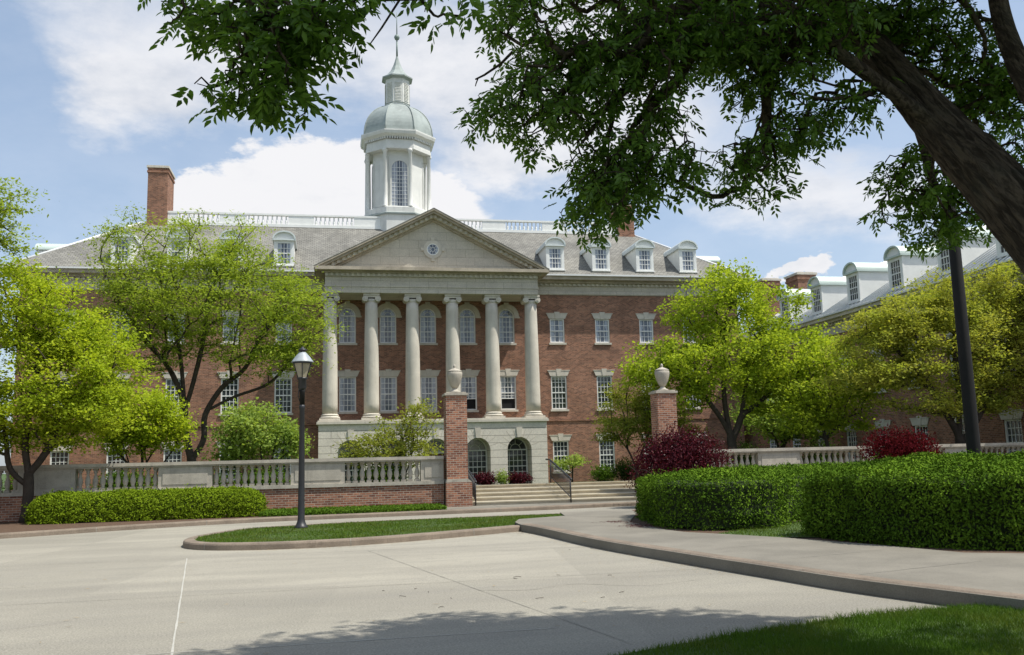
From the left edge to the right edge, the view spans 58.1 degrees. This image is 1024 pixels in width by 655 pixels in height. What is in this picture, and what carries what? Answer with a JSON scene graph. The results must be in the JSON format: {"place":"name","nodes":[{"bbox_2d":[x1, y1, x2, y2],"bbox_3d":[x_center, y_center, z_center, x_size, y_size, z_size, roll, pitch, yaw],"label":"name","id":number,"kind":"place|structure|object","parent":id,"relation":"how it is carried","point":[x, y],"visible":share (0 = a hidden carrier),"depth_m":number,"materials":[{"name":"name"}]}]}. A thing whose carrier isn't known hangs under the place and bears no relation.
{"place":"outdoors","nodes":[
{"label":"outdoors","id":0,"kind":"place"},
{"bbox_2d":[0,510,426,532],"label":"planting bed","id":1,"kind":"object","parent":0,"point":[15,526],"visible":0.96,"depth_m":27.19,"materials":[{"name":"brown soil"}]},
{"bbox_2d":[0,177,59,258],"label":"feathery tree","id":2,"kind":"object","parent":1,"relation":"on","point":[4,212],"visible":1,"depth_m":28.25,"materials":[{"name":"green plant"}]},
{"bbox_2d":[0,253,165,521],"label":"lime green tree","id":3,"kind":"object","parent":1,"relation":"on","point":[42,351],"visible":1,"depth_m":29.07,"materials":[{"name":"green plant"}]},
{"bbox_2d":[21,483,269,524],"bbox_3d":[-11.335,5.469,28.921,7.264,1.146,2.241,0,-8,-11],"label":"clipped hedge","id":4,"kind":"object","parent":1,"relation":"on","point":[59,506],"visible":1,"depth_m":28.24,"materials":[{"name":"green plant"}]},
{"bbox_2d":[258,502,447,516],"bbox_3d":[-5.189,5.982,30.275,5.976,0.214,2.573,0,-8,-11],"label":"ground cover","id":5,"kind":"object","parent":1,"relation":"on","point":[310,510],"visible":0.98,"depth_m":29.54,"materials":[{"name":"green plant"}]},
{"bbox_2d":[1,474,635,485],"bbox_3d":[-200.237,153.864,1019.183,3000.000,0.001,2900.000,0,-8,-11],"label":"ground","id":6,"kind":"structure","parent":0,"point":[3,476],"depth_m":292.26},
{"bbox_2d":[0,456,443,521],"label":"balustrade wall","id":7,"kind":"structure","parent":6,"relation":"on","point":[326,485],"depth_m":31.23,"materials":[{"name":"stone"}]},
{"bbox_2d":[442,392,472,506],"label":"brick pier","id":8,"kind":"structure","parent":6,"relation":"on","point":[457,487],"depth_m":32.24,"materials":[{"name":"brick"}]},
{"bbox_2d":[447,364,461,391],"bbox_3d":[-2.050,1.825,32.954,0.550,1.009,0.550,0,-8,-11],"label":"stone urn","id":9,"kind":"object","parent":8,"relation":"on","point":[454,375],"visible":0.97,"depth_m":32.77,"materials":[{"name":"white stone"}]},
{"bbox_2d":[472,481,636,505],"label":"stone steps","id":10,"kind":"structure","parent":6,"relation":"on","point":[531,493],"depth_m":33.96,"materials":[{"name":"beige stone"}]},
{"bbox_2d":[648,390,677,452],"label":"brick pier","id":11,"kind":"structure","parent":6,"relation":"on","point":[663,406],"depth_m":33.94,"materials":[{"name":"brick"}]},
{"bbox_2d":[655,364,668,389],"bbox_3d":[5.614,1.854,34.456,0.550,1.009,0.550,0,-8,-11],"label":"stone urn","id":12,"kind":"object","parent":11,"relation":"on","point":[662,375],"visible":0.96,"depth_m":34.27,"materials":[{"name":"white stone"}]},
{"bbox_2d":[682,442,1023,469],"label":"balustrade wall","id":13,"kind":"structure","parent":6,"relation":"on","point":[763,456],"depth_m":35.10,"materials":[{"name":"stone"}]},
{"bbox_2d":[739,225,1023,463],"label":"brick wing","id":14,"kind":"structure","parent":6,"relation":"on","point":[857,285],"depth_m":50.27,"materials":[{"name":"red brick"}]},
{"bbox_2d":[770,438,776,447],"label":"window","id":15,"kind":"structure","parent":14,"relation":"in","point":[772,445],"depth_m":63.95,"materials":[{"name":"grey glass"}]},
{"bbox_2d":[793,438,800,447],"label":"window","id":16,"kind":"structure","parent":14,"relation":"in","point":[798,444],"depth_m":60.65,"materials":[{"name":"white paint"}]},
{"bbox_2d":[845,424,856,461],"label":"window","id":17,"kind":"structure","parent":14,"relation":"in","point":[852,435],"depth_m":54.26,"materials":[{"name":"grey glass"}]},
{"bbox_2d":[871,347,886,392],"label":"window","id":18,"kind":"structure","parent":14,"relation":"in","point":[873,347],"depth_m":51.45,"materials":[{"name":"white paint"}]},
{"bbox_2d":[873,419,891,435],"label":"window","id":19,"kind":"structure","parent":14,"relation":"in","point":[883,422],"depth_m":50.96,"materials":[{"name":"white paint"}]},
{"bbox_2d":[909,416,929,442],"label":"window","id":20,"kind":"structure","parent":14,"relation":"in","point":[922,422],"depth_m":47.76,"materials":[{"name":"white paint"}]},
{"bbox_2d":[954,414,964,434],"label":"window","id":21,"kind":"structure","parent":14,"relation":"in","point":[963,428],"depth_m":44.75,"materials":[{"name":"grey glass"}]},
{"bbox_2d":[999,408,1023,452],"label":"window","id":22,"kind":"structure","parent":14,"relation":"in","point":[1013,427],"depth_m":41.40,"materials":[{"name":"grey glass"}]},
{"bbox_2d":[194,513,562,541],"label":"island turf","id":23,"kind":"structure","parent":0,"point":[304,537],"depth_m":21.65,"materials":[{"name":"green plant"}]},
{"bbox_2d":[291,347,313,528],"bbox_3d":[-5.283,2.744,23.169,0.570,4.550,0.570,0,-8,-11],"label":"lamp post","id":24,"kind":"object","parent":23,"relation":"on","point":[302,361],"visible":0.99,"depth_m":23.17,"materials":[{"name":"black metal"}]},
{"bbox_2d":[0,506,945,654],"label":"drive","id":25,"kind":"structure","parent":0,"point":[274,616],"depth_m":11.34,"materials":[{"name":"concrete"}]},
{"bbox_2d":[171,558,186,654],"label":"sealed joint","id":26,"kind":"object","parent":25,"relation":"on","point":[172,648],"visible":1,"depth_m":10.53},
{"bbox_2d":[0,501,637,538],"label":"kerb","id":27,"kind":"structure","parent":25,"relation":"on","point":[231,521],"depth_m":28.06,"materials":[{"name":"concrete"}]},
{"bbox_2d":[141,628,546,654],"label":"expansion joint","id":28,"kind":"object","parent":25,"relation":"on","point":[346,641],"visible":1,"depth_m":8.69,"materials":[{"name":"grey concrete"}]},
{"bbox_2d":[15,568,705,604],"bbox_3d":[-4.142,3.514,12.103,14.553,0.001,0.019,0,-8,-12],"label":"expansion joint","id":29,"kind":"object","parent":25,"relation":"on","point":[359,586],"visible":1,"depth_m":12.55,"materials":[{"name":"grey concrete"}]},
{"bbox_2d":[183,513,559,550],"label":"island kerb","id":30,"kind":"structure","parent":25,"relation":"on","point":[191,543],"depth_m":19.11,"materials":[{"name":"concrete"}]},
{"bbox_2d":[245,532,734,575],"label":"kerb litter","id":31,"kind":"object","parent":25,"relation":"on","point":[508,533],"visible":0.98,"depth_m":18.44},
{"bbox_2d":[370,551,631,643],"bbox_3d":[-0.854,3.563,12.999,0.015,0.001,10.385,2,-9,-22],"label":"expansion joint","id":32,"kind":"object","parent":25,"relation":"on","point":[518,603],"visible":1,"depth_m":10.53,"materials":[{"name":"grey concrete"}]},
{"bbox_2d":[624,419,735,500],"bbox_3d":[5.613,4.548,31.018,3.953,2.934,2.683,0,-8,-11],"label":"purple bush","id":33,"kind":"object","parent":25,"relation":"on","point":[686,452],"visible":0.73,"depth_m":30.57,"materials":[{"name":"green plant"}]},
{"bbox_2d":[521,523,1023,605],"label":"sidewalk kerb","id":34,"kind":"structure","parent":25,"relation":"on","point":[912,583],"depth_m":11.91,"materials":[{"name":"concrete"}]},
{"bbox_2d":[853,417,944,461],"bbox_3d":[13.548,4.534,32.027,3.483,2.787,2.612,0,-8,-11],"label":"purple bush","id":35,"kind":"object","parent":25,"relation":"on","point":[895,445],"visible":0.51,"depth_m":31.77,"materials":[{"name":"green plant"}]},
{"bbox_2d":[0,0,1023,473],"label":"sky","id":36,"kind":"structure","parent":0,"point":[86,105],"materials":[{"name":"blue"}]},
{"bbox_2d":[445,500,635,509],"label":"pavement","id":37,"kind":"structure","parent":0,"point":[494,506],"depth_m":31.85,"materials":[{"name":"concrete"}]},
{"bbox_2d":[468,469,476,505],"bbox_3d":[-1.627,5.724,34.098,0.066,1.602,3.911,0,-8,-11],"label":"handrail","id":38,"kind":"object","parent":37,"relation":"on","point":[471,478],"visible":0.44,"depth_m":32.76,"materials":[{"name":"black metal"}]},
{"bbox_2d":[545,459,571,502],"bbox_3d":[1.749,5.737,34.759,0.066,1.602,3.911,0,-8,-11],"label":"handrail","id":39,"kind":"object","parent":37,"relation":"on","point":[567,478],"visible":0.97,"depth_m":34.16,"materials":[{"name":"black metal"}]},
{"bbox_2d":[515,509,1023,609],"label":"sidewalk","id":40,"kind":"structure","parent":0,"point":[1002,572],"depth_m":13.18,"materials":[{"name":"concrete"}]},
{"bbox_2d":[605,520,653,527],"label":"red litter","id":41,"kind":"object","parent":40,"relation":"on","point":[630,524],"visible":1,"depth_m":20.66,"materials":[{"name":"purple plant"}]},
{"bbox_2d":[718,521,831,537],"bbox_3d":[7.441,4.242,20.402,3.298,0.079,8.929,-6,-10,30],"label":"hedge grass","id":42,"kind":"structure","parent":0,"point":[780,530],"depth_m":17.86,"materials":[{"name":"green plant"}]},
{"bbox_2d":[607,602,1023,654],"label":"lawn","id":43,"kind":"structure","parent":0,"point":[662,650],"depth_m":8.02,"materials":[{"name":"green plant"}]},
{"bbox_2d":[137,0,1023,273],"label":"ash tree","id":44,"kind":"object","parent":43,"relation":"on","point":[981,170],"visible":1,"depth_m":6.21,"materials":[{"name":"green plant"}]},
{"bbox_2d":[630,510,1023,552],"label":"hedge bed","id":45,"kind":"object","parent":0,"point":[638,521],"visible":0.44,"depth_m":16.05,"materials":[{"name":"brown soil"}]},
{"bbox_2d":[634,457,873,530],"bbox_3d":[7.772,4.226,24.776,14.143,1.478,5.574,6,-11,-43],"label":"clipped hedge","id":46,"kind":"object","parent":45,"relation":"on","point":[745,496],"visible":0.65,"depth_m":19.36,"materials":[{"name":"green plant"}]},
{"bbox_2d":[719,521,814,536],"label":"grass","id":47,"kind":"structure","parent":45,"relation":"on","point":[797,534],"depth_m":17.89,"materials":[{"name":"green plant"}]},
{"bbox_2d":[798,449,1023,550],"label":"clipped hedge","id":48,"kind":"object","parent":45,"relation":"on","point":[959,500],"visible":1,"depth_m":14.80,"materials":[{"name":"green plant"}]},
{"bbox_2d":[947,193,980,453],"bbox_3d":[8.639,0.520,17.584,0.400,6.680,0.400,0,-8,-11],"label":"light pole","id":49,"kind":"object","parent":45,"relation":"on","point":[971,426],"visible":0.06,"depth_m":17.51,"materials":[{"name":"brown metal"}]},
{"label":"terrace","id":50,"kind":"structure","parent":0,"visible":0},
{"bbox_2d":[1,461,71,489],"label":"border shrub","id":51,"kind":"object","parent":50,"relation":"on","point":[11,481],"visible":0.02,"depth_m":33.11,"materials":[{"name":"green plant"}]},
{"bbox_2d":[90,468,157,489],"bbox_3d":[-14.104,5.589,33.622,2.735,1.255,1.373,0,-8,-11],"label":"border shrub","id":52,"kind":"object","parent":50,"relation":"on","point":[114,475],"visible":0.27,"depth_m":33.55,"materials":[{"name":"green plant"}]},
{"bbox_2d":[80,385,203,480],"bbox_3d":[-14.290,4.245,35.398,4.616,4.350,3.741,0,-8,-11],"label":"tree","id":53,"kind":"object","parent":50,"relation":"on","point":[158,427],"visible":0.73,"depth_m":35.05,"materials":[{"name":"green plant"}]},
{"bbox_2d":[73,201,348,461],"bbox_3d":[-13.521,0.838,41.409,12.338,13.150,9.048,0,-8,-11],"label":"honey locust","id":54,"kind":"object","parent":50,"relation":"on","point":[278,313],"visible":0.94,"depth_m":40.99,"materials":[{"name":"green plant"}]},
{"bbox_2d":[213,470,228,485],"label":"border shrub","id":55,"kind":"object","parent":50,"relation":"on","point":[219,482],"visible":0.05,"depth_m":34.68,"materials":[{"name":"green plant"}]},
{"bbox_2d":[195,397,314,475],"bbox_3d":[-10.132,4.546,36.021,4.752,3.791,3.458,0,-8,-11],"label":"tree","id":56,"kind":"object","parent":50,"relation":"on","point":[244,425],"visible":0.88,"depth_m":35.63,"materials":[{"name":"green plant"}]},
{"bbox_2d":[226,466,290,485],"bbox_3d":[-9.443,5.704,34.774,2.781,1.123,1.500,0,-8,-11],"label":"border shrub","id":57,"kind":"object","parent":50,"relation":"on","point":[262,480],"visible":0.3,"depth_m":34.62,"materials":[{"name":"green plant"}]},
{"bbox_2d":[2,12,751,489],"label":"brick hall","id":58,"kind":"structure","parent":50,"relation":"on","point":[530,334],"depth_m":62.45,"materials":[{"name":"brick"}]},
{"bbox_2d":[50,445,72,464],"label":"window","id":59,"kind":"structure","parent":58,"relation":"in","point":[60,458],"depth_m":57.51,"materials":[{"name":"white paint"}]},
{"bbox_2d":[51,371,76,405],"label":"window","id":60,"kind":"structure","parent":58,"relation":"in","point":[65,379],"depth_m":58.09,"materials":[{"name":"white paint"}]},
{"bbox_2d":[103,443,128,478],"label":"window","id":61,"kind":"structure","parent":58,"relation":"in","point":[109,457],"depth_m":58.10,"materials":[{"name":"white paint"}]},
{"bbox_2d":[110,312,128,344],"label":"window","id":62,"kind":"structure","parent":58,"relation":"in","point":[117,312],"depth_m":59.32,"materials":[{"name":"grey glass"}]},
{"bbox_2d":[112,371,130,406],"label":"window","id":63,"kind":"structure","parent":58,"relation":"in","point":[127,377],"depth_m":58.83,"materials":[{"name":"white paint"}]},
{"bbox_2d":[161,441,183,461],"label":"window","id":64,"kind":"structure","parent":58,"relation":"in","point":[174,457],"depth_m":58.80,"materials":[{"name":"white paint"}]},
{"bbox_2d":[162,371,187,416],"bbox_3d":[-21.721,4.264,59.301,1.620,2.950,0.250,0,-8,-11],"label":"window","id":65,"kind":"structure","parent":58,"relation":"in","point":[169,382],"depth_m":59.38,"materials":[{"name":"white paint"}]},
{"bbox_2d":[166,309,184,343],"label":"window","id":66,"kind":"structure","parent":58,"relation":"in","point":[183,317],"depth_m":59.92,"materials":[{"name":"grey glass"}]},
{"bbox_2d":[215,441,237,481],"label":"window","id":67,"kind":"structure","parent":58,"relation":"in","point":[220,470],"depth_m":59.31,"materials":[{"name":"white paint"}]},
{"bbox_2d":[217,370,239,415],"bbox_3d":[-18.365,4.277,59.958,1.620,2.950,0.250,0,-8,-11],"label":"window","id":68,"kind":"structure","parent":58,"relation":"in","point":[232,389],"depth_m":60.02,"materials":[{"name":"white paint"}]},
{"bbox_2d":[221,310,242,344],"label":"window","id":69,"kind":"structure","parent":58,"relation":"in","point":[227,312],"depth_m":60.59,"materials":[{"name":"grey glass"}]},
{"bbox_2d":[274,442,291,480],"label":"window","id":70,"kind":"structure","parent":58,"relation":"in","point":[278,452],"depth_m":60.04,"materials":[{"name":"white paint"}]},
{"bbox_2d":[274,311,293,344],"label":"window","id":71,"kind":"structure","parent":58,"relation":"in","point":[293,311],"depth_m":61.28,"materials":[{"name":"grey glass"}]},
{"bbox_2d":[272,371,295,414],"bbox_3d":[-15.048,4.290,60.608,1.620,2.950,0.250,0,-8,-11],"label":"window","id":72,"kind":"structure","parent":58,"relation":"in","point":[284,392],"depth_m":60.67,"materials":[{"name":"white paint"}]},
{"bbox_2d":[338,369,358,413],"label":"window","id":73,"kind":"structure","parent":58,"relation":"in","point":[347,378],"depth_m":61.46,"materials":[{"name":"grey glass"}]},
{"bbox_2d":[337,301,361,344],"bbox_3d":[-11.088,-0.281,62.068,1.880,2.980,0.250,0,-8,-11],"label":"arched window","id":74,"kind":"structure","parent":58,"relation":"in","point":[348,337],"depth_m":62.12,"materials":[{"name":"grey glass"}]},
{"bbox_2d":[338,441,362,482],"bbox_3d":[-10.376,8.801,59.142,1.592,3.054,0.110,0,-8,-11],"label":"arched window","id":75,"kind":"structure","parent":58,"relation":"in","point":[342,448],"depth_m":59.19,"materials":[{"name":"white paint"}]},
{"bbox_2d":[379,369,400,413],"bbox_3d":[-8.297,4.291,61.934,1.620,2.960,0.250,0,-8,-11],"label":"window","id":76,"kind":"structure","parent":58,"relation":"in","point":[388,377],"depth_m":61.99,"materials":[{"name":"grey glass"}]},
{"bbox_2d":[378,302,401,344],"bbox_3d":[-8.428,-0.271,62.589,1.880,2.980,0.250,0,-8,-11],"label":"arched window","id":77,"kind":"structure","parent":58,"relation":"in","point":[387,316],"depth_m":62.64,"materials":[{"name":"grey glass"}]},
{"bbox_2d":[381,440,403,480],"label":"arched window","id":78,"kind":"structure","parent":58,"relation":"in","point":[396,440],"depth_m":59.71,"materials":[{"name":"white paint"}]},
{"bbox_2d":[418,302,441,344],"bbox_3d":[-5.769,-0.261,63.110,1.880,2.980,0.250,0,-8,-11],"label":"arched window","id":79,"kind":"structure","parent":58,"relation":"in","point":[427,316],"depth_m":63.16,"materials":[{"name":"grey glass"}]},
{"bbox_2d":[420,369,440,412],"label":"window","id":80,"kind":"structure","parent":58,"relation":"in","point":[428,379],"depth_m":62.53,"materials":[{"name":"grey glass"}]},
{"bbox_2d":[421,237,444,260],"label":"round window","id":81,"kind":"structure","parent":58,"relation":"in","point":[432,249],"depth_m":61.08,"materials":[{"name":"stone"}]},
{"bbox_2d":[458,302,480,344],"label":"arched window","id":82,"kind":"structure","parent":58,"relation":"in","point":[466,316],"depth_m":63.69,"materials":[{"name":"grey glass"}]},
{"bbox_2d":[461,369,479,411],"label":"window","id":83,"kind":"structure","parent":58,"relation":"in","point":[469,379],"depth_m":63.07,"materials":[{"name":"white glass"}]},
{"bbox_2d":[468,438,486,484],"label":"arched window","id":84,"kind":"structure","parent":58,"relation":"in","point":[477,449],"depth_m":60.79,"materials":[{"name":"grey glass"}]},
{"bbox_2d":[498,303,519,344],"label":"arched window","id":85,"kind":"structure","parent":58,"relation":"in","point":[507,313],"depth_m":64.22,"materials":[{"name":"grey glass"}]},
{"bbox_2d":[500,369,518,411],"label":"window","id":86,"kind":"structure","parent":58,"relation":"in","point":[507,376],"depth_m":63.56,"materials":[{"name":"white paint"}]},
{"bbox_2d":[508,438,527,482],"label":"arched window","id":87,"kind":"structure","parent":58,"relation":"in","point":[517,448],"depth_m":61.29,"materials":[{"name":"glass"}]},
{"bbox_2d":[546,312,567,344],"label":"window","id":88,"kind":"structure","parent":58,"relation":"in","point":[557,337],"depth_m":64.85,"materials":[{"name":"grey glass"}]},
{"bbox_2d":[547,369,569,410],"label":"window","id":89,"kind":"structure","parent":58,"relation":"in","point":[558,376],"depth_m":64.25,"materials":[{"name":"white paint"}]},
{"bbox_2d":[549,434,571,473],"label":"window","id":90,"kind":"structure","parent":58,"relation":"in","point":[560,441],"depth_m":63.66,"materials":[{"name":"white paint"}]},
{"bbox_2d":[591,312,612,344],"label":"window","id":91,"kind":"structure","parent":58,"relation":"in","point":[601,318],"depth_m":65.49,"materials":[{"name":"grey glass"}]},
{"bbox_2d":[593,369,614,410],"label":"window","id":92,"kind":"structure","parent":58,"relation":"in","point":[604,377],"depth_m":64.90,"materials":[{"name":"white paint"}]},
{"bbox_2d":[596,433,614,471],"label":"window","id":93,"kind":"structure","parent":58,"relation":"in","point":[605,453],"depth_m":64.27,"materials":[{"name":"white paint"}]},
{"bbox_2d":[636,312,655,344],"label":"window","id":94,"kind":"structure","parent":58,"relation":"in","point":[645,325],"depth_m":66.13,"materials":[{"name":"grey glass"}]},
{"bbox_2d":[682,316,697,344],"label":"window","id":95,"kind":"structure","parent":58,"relation":"in","point":[697,316],"depth_m":66.70,"materials":[{"name":"grey glass"}]},
{"bbox_2d":[352,462,412,482],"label":"border shrub","id":96,"kind":"object","parent":50,"relation":"on","point":[372,468],"visible":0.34,"depth_m":35.35,"materials":[{"name":"green plant"}]},
{"bbox_2d":[328,396,443,481],"bbox_3d":[-4.654,4.475,35.953,4.947,3.595,3.028,0,-8,-11],"label":"tree","id":97,"kind":"object","parent":50,"relation":"on","point":[398,450],"visible":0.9,"depth_m":35.70,"materials":[{"name":"green plant"}]},
{"bbox_2d":[473,470,500,484],"bbox_3d":[-1.620,9.363,57.298,1.924,1.095,1.489,0,-8,-11],"label":"barberry","id":98,"kind":"object","parent":50,"relation":"on","point":[483,478],"visible":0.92,"depth_m":57.05,"materials":[{"name":"red plant"}]},
{"bbox_2d":[494,468,511,484],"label":"green shrub","id":99,"kind":"object","parent":50,"relation":"on","point":[502,478],"visible":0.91,"depth_m":57.27,"materials":[{"name":"green plant"}]},
{"bbox_2d":[506,467,535,483],"bbox_3d":[0.524,9.305,57.724,1.984,1.231,1.398,0,-8,-11],"label":"barberry","id":100,"kind":"object","parent":50,"relation":"on","point":[520,478],"visible":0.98,"depth_m":57.49,"materials":[{"name":"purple plant"}]},
{"bbox_2d":[549,452,591,481],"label":"weeping shrub","id":101,"kind":"object","parent":50,"relation":"on","point":[576,460],"visible":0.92,"depth_m":52.88,"materials":[{"name":"green plant"}]},
{"bbox_2d":[588,460,617,481],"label":"round shrub","id":102,"kind":"object","parent":50,"relation":"on","point":[603,474],"visible":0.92,"depth_m":45.95,"materials":[{"name":"green plant"}]},
{"bbox_2d":[610,455,643,480],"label":"round shrub","id":103,"kind":"object","parent":50,"relation":"on","point":[623,471],"visible":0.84,"depth_m":45.18,"materials":[{"name":"green plant"}]},
{"bbox_2d":[587,375,712,477],"bbox_3d":[6.527,4.669,43.903,6.130,5.196,3.824,0,-8,-11],"label":"tree","id":104,"kind":"object","parent":50,"relation":"on","point":[637,404],"visible":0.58,"depth_m":43.44,"materials":[{"name":"green plant"}]},
{"bbox_2d":[611,257,853,465],"bbox_3d":[10.435,1.903,43.007,11.962,10.225,6.361,0,-8,-11],"label":"maple tree","id":105,"kind":"object","parent":50,"relation":"on","point":[749,371],"visible":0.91,"depth_m":42.37,"materials":[{"name":"green plant"}]},
{"bbox_2d":[725,439,767,466],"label":"evergreen shrub","id":106,"kind":"object","parent":50,"relation":"on","point":[744,457],"visible":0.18,"depth_m":45.43,"materials":[{"name":"green plant"}]},
{"bbox_2d":[718,361,848,447],"bbox_3d":[15.937,5.345,53.936,7.339,6.771,6.323,0,-8,-11],"label":"courtyard tree","id":107,"kind":"object","parent":50,"relation":"on","point":[766,427],"visible":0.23,"depth_m":53.29,"materials":[{"name":"green plant"}]},
{"bbox_2d":[796,433,842,462],"bbox_3d":[14.420,6.125,43.192,2.756,2.309,2.645,0,-8,-11],"label":"evergreen shrub","id":108,"kind":"object","parent":50,"relation":"on","point":[822,444],"visible":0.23,"depth_m":43.03,"materials":[{"name":"green plant"}]},
{"bbox_2d":[761,335,901,461],"bbox_3d":[14.376,3.455,40.981,6.657,6.283,3.908,0,-8,-11],"label":"tree","id":109,"kind":"object","parent":50,"relation":"on","point":[815,406],"visible":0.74,"depth_m":40.72,"materials":[{"name":"green plant"}]},
{"bbox_2d":[803,259,1023,443],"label":"spreading tree","id":110,"kind":"object","parent":50,"relation":"on","point":[991,313],"visible":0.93,"depth_m":38.22,"materials":[{"name":"green plant"}]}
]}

